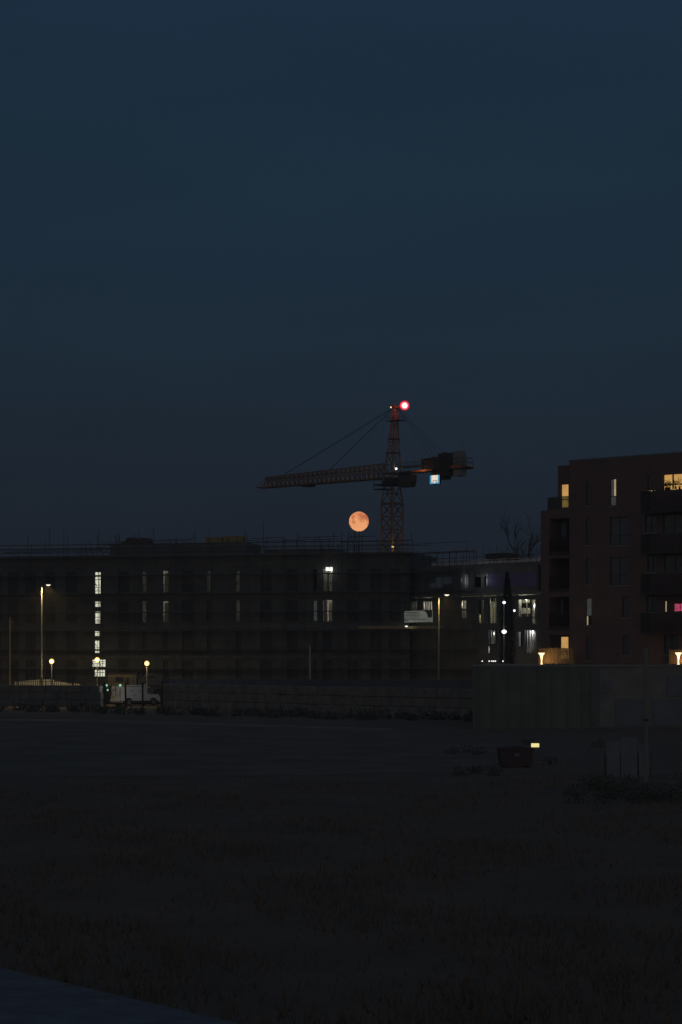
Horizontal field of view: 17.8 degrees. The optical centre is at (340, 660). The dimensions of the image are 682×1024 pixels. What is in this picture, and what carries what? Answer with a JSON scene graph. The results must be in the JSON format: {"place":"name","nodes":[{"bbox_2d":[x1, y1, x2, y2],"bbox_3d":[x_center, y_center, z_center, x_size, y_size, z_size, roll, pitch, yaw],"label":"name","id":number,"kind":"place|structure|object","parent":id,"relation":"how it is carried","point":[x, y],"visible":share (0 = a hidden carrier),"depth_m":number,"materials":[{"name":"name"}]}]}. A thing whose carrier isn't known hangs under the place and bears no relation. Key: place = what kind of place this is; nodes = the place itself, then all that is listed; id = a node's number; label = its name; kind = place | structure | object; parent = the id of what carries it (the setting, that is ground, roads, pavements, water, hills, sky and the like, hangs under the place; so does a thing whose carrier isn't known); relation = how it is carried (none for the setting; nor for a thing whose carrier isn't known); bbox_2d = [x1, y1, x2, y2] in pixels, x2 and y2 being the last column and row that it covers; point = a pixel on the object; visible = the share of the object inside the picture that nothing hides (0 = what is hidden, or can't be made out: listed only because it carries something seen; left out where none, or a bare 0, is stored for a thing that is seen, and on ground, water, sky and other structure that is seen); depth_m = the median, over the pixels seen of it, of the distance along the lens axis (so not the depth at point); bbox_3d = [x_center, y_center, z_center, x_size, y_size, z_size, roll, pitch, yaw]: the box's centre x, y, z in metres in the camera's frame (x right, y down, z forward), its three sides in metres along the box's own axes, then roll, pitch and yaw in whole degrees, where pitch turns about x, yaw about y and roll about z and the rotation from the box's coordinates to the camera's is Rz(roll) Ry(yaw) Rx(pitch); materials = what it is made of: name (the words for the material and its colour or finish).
{"place":"outdoors","nodes":[
{"label":"outdoors","id":0,"kind":"place"},
{"bbox_2d":[15,679,78,684],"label":"wall","id":1,"kind":"structure","parent":0,"point":[29,683],"depth_m":220.97,"materials":[{"name":"paint"}]},
{"bbox_2d":[0,685,102,706],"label":"block wall","id":2,"kind":"structure","parent":0,"point":[58,695],"depth_m":208.74,"materials":[{"name":"grey concrete"}]},
{"bbox_2d":[80,686,160,703],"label":"road","id":3,"kind":"structure","parent":0,"point":[124,703],"depth_m":217.50,"materials":[{"name":"grey asphalt"}]},
{"bbox_2d":[40,583,50,684],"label":"street lamp","id":4,"kind":"object","parent":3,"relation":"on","point":[49,584],"visible":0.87,"depth_m":219.42,"materials":[{"name":"metal"}]},
{"bbox_2d":[107,673,139,686],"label":"site cabin","id":5,"kind":"object","parent":3,"relation":"on","point":[122,676],"visible":0.42,"depth_m":229.00,"materials":[{"name":"metal"}]},
{"bbox_2d":[0,543,435,685],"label":"apartment building","id":6,"kind":"structure","parent":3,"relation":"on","point":[392,643],"depth_m":234.42,"materials":[{"name":"brown brick"}]},
{"bbox_2d":[9,602,17,621],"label":"window","id":7,"kind":"structure","parent":6,"relation":"in","point":[12,603],"depth_m":239.77,"materials":[{"name":"black glass"}]},
{"bbox_2d":[9,573,17,593],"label":"window","id":8,"kind":"structure","parent":6,"relation":"in","point":[14,580],"depth_m":239.77,"materials":[{"name":"black glass"}]},
{"bbox_2d":[11,660,17,680],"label":"window","id":9,"kind":"structure","parent":6,"relation":"in","point":[12,661],"depth_m":239.74,"materials":[{"name":"black glass"}]},
{"bbox_2d":[11,632,17,651],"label":"window","id":10,"kind":"structure","parent":6,"relation":"in","point":[12,633],"depth_m":239.74,"materials":[{"name":"black glass"}]},
{"bbox_2d":[26,660,35,679],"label":"window","id":11,"kind":"structure","parent":6,"relation":"in","point":[29,674],"depth_m":239.31,"materials":[{"name":"black glass"}]},
{"bbox_2d":[26,632,35,651],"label":"window","id":12,"kind":"structure","parent":6,"relation":"in","point":[30,633],"depth_m":239.25,"materials":[{"name":"black glass"}]},
{"bbox_2d":[26,602,35,621],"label":"window","id":13,"kind":"structure","parent":6,"relation":"in","point":[32,605],"depth_m":239.25,"materials":[{"name":"black glass"}]},
{"bbox_2d":[26,572,35,592],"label":"window","id":14,"kind":"structure","parent":6,"relation":"in","point":[32,580],"depth_m":239.25,"materials":[{"name":"black glass"}]},
{"bbox_2d":[46,660,54,679],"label":"window","id":15,"kind":"structure","parent":6,"relation":"in","point":[48,671],"depth_m":238.78,"materials":[{"name":"black glass"}]},
{"bbox_2d":[46,631,54,651],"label":"window","id":16,"kind":"structure","parent":6,"relation":"in","point":[50,635],"depth_m":238.72,"materials":[{"name":"black glass"}]},
{"bbox_2d":[46,602,54,621],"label":"window","id":17,"kind":"structure","parent":6,"relation":"in","point":[49,618],"depth_m":238.72,"materials":[{"name":"black glass"}]},
{"bbox_2d":[46,572,54,592],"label":"window","id":18,"kind":"structure","parent":6,"relation":"in","point":[52,579],"depth_m":238.72,"materials":[{"name":"black glass"}]},
{"bbox_2d":[67,660,76,680],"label":"window","id":19,"kind":"structure","parent":6,"relation":"in","point":[70,663],"depth_m":238.14,"materials":[{"name":"black glass"}]},
{"bbox_2d":[67,631,76,651],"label":"window","id":20,"kind":"structure","parent":6,"relation":"in","point":[71,635],"depth_m":238.14,"materials":[{"name":"black glass"}]},
{"bbox_2d":[67,602,76,622],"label":"window","id":21,"kind":"structure","parent":6,"relation":"in","point":[71,617],"depth_m":238.14,"materials":[{"name":"black glass"}]},
{"bbox_2d":[67,572,76,592],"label":"window","id":22,"kind":"structure","parent":6,"relation":"in","point":[70,580],"depth_m":238.14,"materials":[{"name":"black glass"}]},
{"bbox_2d":[95,572,100,593],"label":"stair window","id":23,"kind":"structure","parent":6,"relation":"in","point":[98,582],"depth_m":237.39,"materials":[{"name":"grey glass"}]},
{"bbox_2d":[119,660,128,672],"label":"window","id":24,"kind":"structure","parent":6,"relation":"in","point":[126,663],"depth_m":236.69,"materials":[{"name":"black glass"}]},
{"bbox_2d":[119,631,128,651],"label":"window","id":25,"kind":"structure","parent":6,"relation":"in","point":[123,635],"depth_m":236.69,"materials":[{"name":"black glass"}]},
{"bbox_2d":[119,601,128,622],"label":"window","id":26,"kind":"structure","parent":6,"relation":"in","point":[124,617],"depth_m":236.69,"materials":[{"name":"black glass"}]},
{"bbox_2d":[119,571,128,592],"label":"window","id":27,"kind":"structure","parent":6,"relation":"in","point":[124,579],"depth_m":236.69,"materials":[{"name":"black glass"}]},
{"bbox_2d":[121,537,152,543],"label":"sheeted stack","id":28,"kind":"object","parent":6,"relation":"on","point":[130,540],"visible":0.78,"depth_m":239.72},
{"bbox_2d":[142,631,147,651],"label":"window","id":29,"kind":"structure","parent":6,"relation":"in","point":[144,633],"depth_m":236.11,"materials":[{"name":"black glass"}]},
{"bbox_2d":[182,660,192,678],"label":"window","id":30,"kind":"structure","parent":6,"relation":"in","point":[185,663],"depth_m":234.96,"materials":[{"name":"black glass"}]},
{"bbox_2d":[182,631,192,651],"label":"window","id":31,"kind":"structure","parent":6,"relation":"in","point":[186,635],"depth_m":234.96,"materials":[{"name":"black glass"}]},
{"bbox_2d":[182,601,192,620],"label":"window","id":32,"kind":"structure","parent":6,"relation":"in","point":[187,606],"depth_m":234.96,"materials":[{"name":"black glass"}]},
{"bbox_2d":[182,571,192,591],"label":"window","id":33,"kind":"structure","parent":6,"relation":"in","point":[185,588],"depth_m":234.96,"materials":[{"name":"black glass"}]},
{"bbox_2d":[205,537,222,542],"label":"insulation pack","id":34,"kind":"object","parent":6,"relation":"on","point":[215,539],"visible":0.71,"depth_m":237.26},
{"bbox_2d":[223,536,244,541],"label":"insulation pack","id":35,"kind":"object","parent":6,"relation":"on","point":[236,538],"visible":0.71,"depth_m":236.78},
{"bbox_2d":[236,631,240,651],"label":"window","id":36,"kind":"structure","parent":6,"relation":"in","point":[238,633],"depth_m":233.59,"materials":[{"name":"black glass"}]},
{"bbox_2d":[261,660,270,678],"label":"window","id":37,"kind":"structure","parent":6,"relation":"in","point":[265,673],"depth_m":232.85,"materials":[{"name":"black glass"}]},
{"bbox_2d":[261,631,270,651],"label":"window","id":38,"kind":"structure","parent":6,"relation":"in","point":[268,632],"depth_m":232.85,"materials":[{"name":"black glass"}]},
{"bbox_2d":[261,600,270,620],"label":"window","id":39,"kind":"structure","parent":6,"relation":"in","point":[268,604],"depth_m":232.85,"materials":[{"name":"black glass"}]},
{"bbox_2d":[261,570,270,591],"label":"window","id":40,"kind":"structure","parent":6,"relation":"in","point":[268,571],"depth_m":232.85,"materials":[{"name":"black glass"}]},
{"bbox_2d":[287,660,297,678],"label":"window","id":41,"kind":"structure","parent":6,"relation":"in","point":[291,673],"depth_m":232.17,"materials":[{"name":"black glass"}]},
{"bbox_2d":[287,631,297,651],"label":"window","id":42,"kind":"structure","parent":6,"relation":"in","point":[292,636],"depth_m":232.17,"materials":[{"name":"black glass"}]},
{"bbox_2d":[287,600,297,621],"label":"window","id":43,"kind":"structure","parent":6,"relation":"in","point":[290,606],"depth_m":232.17,"materials":[{"name":"black glass"}]},
{"bbox_2d":[287,570,297,590],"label":"window","id":44,"kind":"structure","parent":6,"relation":"in","point":[290,577],"depth_m":232.17,"materials":[{"name":"black glass"}]},
{"bbox_2d":[323,660,331,678],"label":"window","id":45,"kind":"structure","parent":6,"relation":"in","point":[327,673],"depth_m":231.26,"materials":[{"name":"black glass"}]},
{"bbox_2d":[323,631,331,651],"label":"window","id":46,"kind":"structure","parent":6,"relation":"in","point":[327,635],"depth_m":231.26,"materials":[{"name":"black glass"}]},
{"bbox_2d":[348,600,357,621],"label":"window","id":47,"kind":"structure","parent":6,"relation":"in","point":[352,604],"depth_m":230.59,"materials":[{"name":"black glass"}]},
{"bbox_2d":[348,569,357,590],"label":"window","id":48,"kind":"structure","parent":6,"relation":"in","point":[353,584],"depth_m":230.59,"materials":[{"name":"black glass"}]},
{"bbox_2d":[348,660,358,678],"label":"window","id":49,"kind":"structure","parent":6,"relation":"in","point":[352,673],"depth_m":230.59,"materials":[{"name":"black glass"}]},
{"bbox_2d":[348,631,358,651],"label":"window","id":50,"kind":"structure","parent":6,"relation":"in","point":[353,636],"depth_m":230.59,"materials":[{"name":"black glass"}]},
{"bbox_2d":[371,660,381,678],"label":"window","id":51,"kind":"structure","parent":6,"relation":"in","point":[373,662],"depth_m":230.03,"materials":[{"name":"black glass"}]},
{"bbox_2d":[371,631,381,651],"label":"window","id":52,"kind":"structure","parent":6,"relation":"in","point":[374,634],"depth_m":229.97,"materials":[{"name":"black glass"}]},
{"bbox_2d":[371,600,381,621],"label":"window","id":53,"kind":"structure","parent":6,"relation":"in","point":[374,605],"depth_m":230.03,"materials":[{"name":"black glass"}]},
{"bbox_2d":[371,569,381,590],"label":"window","id":54,"kind":"structure","parent":6,"relation":"in","point":[374,577],"depth_m":229.97,"materials":[{"name":"black glass"}]},
{"bbox_2d":[390,660,400,678],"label":"window","id":55,"kind":"structure","parent":6,"relation":"in","point":[394,673],"depth_m":229.52,"materials":[{"name":"black glass"}]},
{"bbox_2d":[390,631,400,651],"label":"window","id":56,"kind":"structure","parent":6,"relation":"in","point":[395,636],"depth_m":229.52,"materials":[{"name":"black glass"}]},
{"bbox_2d":[390,600,400,620],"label":"window","id":57,"kind":"structure","parent":6,"relation":"in","point":[393,605],"depth_m":229.52,"materials":[{"name":"black glass"}]},
{"bbox_2d":[390,569,400,590],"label":"window","id":58,"kind":"structure","parent":6,"relation":"in","point":[394,577],"depth_m":229.52,"materials":[{"name":"black glass"}]},
{"bbox_2d":[403,547,540,680],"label":"concrete frame building","id":59,"kind":"structure","parent":3,"relation":"on","point":[486,579],"depth_m":223.83,"materials":[{"name":"paint"}]},
{"bbox_2d":[484,553,519,563],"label":"site hut","id":60,"kind":"object","parent":59,"relation":"on","point":[499,556],"visible":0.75,"depth_m":224.71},
{"bbox_2d":[139,673,160,685],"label":"parked car","id":61,"kind":"object","parent":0,"point":[150,675],"visible":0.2,"depth_m":225.17,"materials":[{"name":"paint"}]},
{"bbox_2d":[0,721,553,777],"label":"yard","id":62,"kind":"structure","parent":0,"point":[82,749],"depth_m":105.00,"materials":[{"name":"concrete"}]},
{"bbox_2d":[0,719,392,729],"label":"kerb","id":63,"kind":"structure","parent":62,"relation":"on","point":[196,723],"depth_m":149.13,"materials":[{"name":"concrete"}]},
{"bbox_2d":[0,704,681,1023],"bbox_3d":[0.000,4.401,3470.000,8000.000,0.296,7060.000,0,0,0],"label":"ground","id":64,"kind":"structure","parent":0,"point":[574,751],"depth_m":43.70,"materials":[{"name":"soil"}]},
{"bbox_2d":[8,617,12,684],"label":"post","id":65,"kind":"object","parent":64,"relation":"on","point":[9,621],"visible":0.76,"depth_m":213.92,"materials":[{"name":"metal"}]},
{"bbox_2d":[0,676,168,704],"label":"palisade fence","id":66,"kind":"object","parent":64,"relation":"on","point":[17,681],"visible":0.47,"depth_m":216.05,"materials":[{"name":"metal"}]},
{"bbox_2d":[0,967,237,1023],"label":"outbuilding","id":67,"kind":"structure","parent":64,"relation":"on","point":[25,998],"depth_m":17.58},
{"bbox_2d":[103,682,162,707],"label":"gate","id":68,"kind":"structure","parent":64,"relation":"on","point":[105,701],"depth_m":201.84,"materials":[{"name":"metal"}]},
{"bbox_2d":[110,684,159,705],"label":"white van","id":69,"kind":"object","parent":64,"relation":"on","point":[133,693],"visible":0.77,"depth_m":212.30,"materials":[{"name":"paint"}]},
{"bbox_2d":[0,523,424,685],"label":"scaffold","id":70,"kind":"object","parent":64,"relation":"on","point":[45,550],"visible":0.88,"depth_m":233.23,"materials":[{"name":"grey metal"}]},
{"bbox_2d":[160,684,472,717],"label":"block wall","id":71,"kind":"structure","parent":64,"relation":"on","point":[394,699],"depth_m":182.28,"materials":[{"name":"concrete"}]},
{"bbox_2d":[162,679,472,701],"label":"blue hoarding","id":72,"kind":"object","parent":64,"relation":"on","point":[422,683],"visible":0.41,"depth_m":208.26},
{"bbox_2d":[0,703,681,804],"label":"scrub","id":73,"kind":"object","parent":64,"relation":"on","point":[360,715],"visible":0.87,"depth_m":160.63,"materials":[{"name":"green plant"}]},
{"bbox_2d":[256,401,473,551],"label":"tower crane","id":74,"kind":"object","parent":64,"relation":"on","point":[444,466],"visible":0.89,"depth_m":259.63,"materials":[{"name":"yellow paint"}]},
{"bbox_2d":[399,541,475,680],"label":"scaffold","id":75,"kind":"object","parent":64,"relation":"on","point":[425,628],"visible":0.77,"depth_m":225.60,"materials":[{"name":"grey metal"}]},
{"bbox_2d":[404,610,432,626],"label":"banner","id":76,"kind":"object","parent":75,"relation":"attached to","point":[418,616],"visible":1,"depth_m":227.07,"materials":[{"name":"grey fabric"}]},
{"bbox_2d":[436,577,451,584],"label":"tarpaulin","id":77,"kind":"object","parent":75,"relation":"hanging from","point":[445,580],"visible":1,"depth_m":224.26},
{"bbox_2d":[438,593,449,679],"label":"street lamp","id":78,"kind":"object","parent":64,"relation":"on","point":[438,631],"visible":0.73,"depth_m":206.92,"materials":[{"name":"metal"}]},
{"bbox_2d":[497,571,515,663],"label":"conifer","id":79,"kind":"object","parent":64,"relation":"on","point":[506,612],"visible":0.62,"depth_m":202.86,"materials":[{"name":"green plant"}]},
{"bbox_2d":[496,745,534,766],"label":"storage bin","id":80,"kind":"object","parent":64,"relation":"on","point":[513,755],"visible":1,"depth_m":89.65,"materials":[{"name":"red paint"}]},
{"bbox_2d":[497,508,540,612],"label":"bare tree","id":81,"kind":"object","parent":64,"relation":"on","point":[529,543],"visible":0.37,"depth_m":232.99,"materials":[{"name":"brown plant"}]},
{"bbox_2d":[481,664,585,664],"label":"podium","id":82,"kind":"object","parent":64,"relation":"on","point":[533,664],"visible":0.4,"depth_m":168.98,"materials":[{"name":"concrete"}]},
{"bbox_2d":[539,647,574,663],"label":"timber screen","id":83,"kind":"object","parent":82,"relation":"on","point":[556,655],"visible":1,"depth_m":167.16,"materials":[{"name":"brown wood"}]},
{"bbox_2d":[541,452,681,664],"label":"brick apartment building","id":84,"kind":"structure","parent":82,"relation":"on","point":[611,562],"depth_m":167.23,"materials":[{"name":"brick"}]},
{"bbox_2d":[561,484,568,508],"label":"window","id":85,"kind":"structure","parent":84,"relation":"in","point":[564,487],"depth_m":171.07,"materials":[{"name":"glass"}]},
{"bbox_2d":[561,636,568,658],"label":"window","id":86,"kind":"structure","parent":84,"relation":"in","point":[564,639],"depth_m":170.69,"materials":[{"name":"yellow glass"}]},
{"bbox_2d":[585,517,589,546],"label":"window","id":87,"kind":"structure","parent":84,"relation":"in","point":[587,518],"depth_m":168.95,"materials":[{"name":"glass"}]},
{"bbox_2d":[585,558,590,585],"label":"window","id":88,"kind":"structure","parent":84,"relation":"in","point":[588,560],"depth_m":168.95,"materials":[{"name":"glass"}]},
{"bbox_2d":[585,598,591,626],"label":"window","id":89,"kind":"structure","parent":84,"relation":"in","point":[588,600],"depth_m":168.95,"materials":[{"name":"glass"}]},
{"bbox_2d":[585,637,591,661],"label":"window","id":90,"kind":"structure","parent":84,"relation":"in","point":[588,639],"depth_m":168.95,"materials":[{"name":"glass"}]},
{"bbox_2d":[609,479,616,506],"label":"window","id":91,"kind":"structure","parent":84,"relation":"in","point":[612,481],"depth_m":167.43,"materials":[{"name":"glass"}]},
{"bbox_2d":[609,517,628,546],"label":"window","id":92,"kind":"structure","parent":84,"relation":"in","point":[619,526],"depth_m":167.06,"materials":[{"name":"glass"}]},
{"bbox_2d":[609,557,628,586],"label":"window","id":93,"kind":"structure","parent":84,"relation":"in","point":[619,566],"depth_m":167.06,"materials":[{"name":"glass"}]},
{"bbox_2d":[621,597,628,618],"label":"window","id":94,"kind":"structure","parent":84,"relation":"in","point":[625,599],"depth_m":166.61,"materials":[{"name":"glass"}]},
{"bbox_2d":[621,636,628,655],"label":"window","id":95,"kind":"structure","parent":84,"relation":"in","point":[625,638],"depth_m":166.61,"materials":[{"name":"glass"}]},
{"bbox_2d":[644,515,656,533],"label":"window","id":96,"kind":"structure","parent":84,"relation":"in","point":[650,519],"depth_m":165.08,"materials":[{"name":"glass"}]},
{"bbox_2d":[646,596,656,612],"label":"window","id":97,"kind":"structure","parent":84,"relation":"in","point":[651,600],"depth_m":165.04,"materials":[{"name":"glass"}]},
{"bbox_2d":[646,555,657,573],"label":"window","id":98,"kind":"structure","parent":84,"relation":"in","point":[652,560],"depth_m":165.06,"materials":[{"name":"glass"}]},
{"bbox_2d":[663,635,677,654],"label":"window","id":99,"kind":"structure","parent":84,"relation":"in","point":[671,641],"depth_m":163.99,"materials":[{"name":"glass"}]},
{"bbox_2d":[662,473,681,491],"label":"window","id":100,"kind":"structure","parent":84,"relation":"in","point":[671,481],"depth_m":163.83,"materials":[{"name":"glass"}]},
{"bbox_2d":[662,514,681,534],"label":"window","id":101,"kind":"structure","parent":84,"relation":"in","point":[672,522],"depth_m":163.83,"materials":[{"name":"glass"}]},
{"bbox_2d":[665,554,681,572],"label":"window","id":102,"kind":"structure","parent":84,"relation":"in","point":[673,563],"depth_m":163.83,"materials":[{"name":"glass"}]},
{"bbox_2d":[669,649,681,663],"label":"timber screen","id":103,"kind":"object","parent":82,"relation":"on","point":[673,658],"visible":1,"depth_m":162.75,"materials":[{"name":"brown wood"}]},
{"bbox_2d":[531,742,539,764],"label":"bollard light","id":104,"kind":"object","parent":64,"relation":"on","point":[535,745],"visible":0.93,"depth_m":91.91,"materials":[{"name":"grey"}]},
{"bbox_2d":[472,665,681,728],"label":"retaining wall","id":105,"kind":"structure","parent":64,"relation":"on","point":[558,696],"depth_m":140.00,"materials":[{"name":"concrete"}]},
{"bbox_2d":[604,737,651,776],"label":"pale board","id":106,"kind":"object","parent":64,"relation":"on","point":[628,759],"visible":0.82,"depth_m":82.10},
{"bbox_2d":[643,648,649,781],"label":"steel post","id":107,"kind":"object","parent":64,"relation":"on","point":[646,719],"visible":0.98,"depth_m":78.94,"materials":[{"name":"grey metal"}]},
{"bbox_2d":[0,0,681,565],"label":"sky","id":108,"kind":"structure","parent":0,"point":[236,236],"materials":[{"name":"blue"}]},
{"bbox_2d":[349,512,368,530],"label":"moon","id":109,"kind":"object","parent":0,"point":[358,521],"visible":0.97,"depth_m":2990.42,"materials":[{"name":"orange stone"}]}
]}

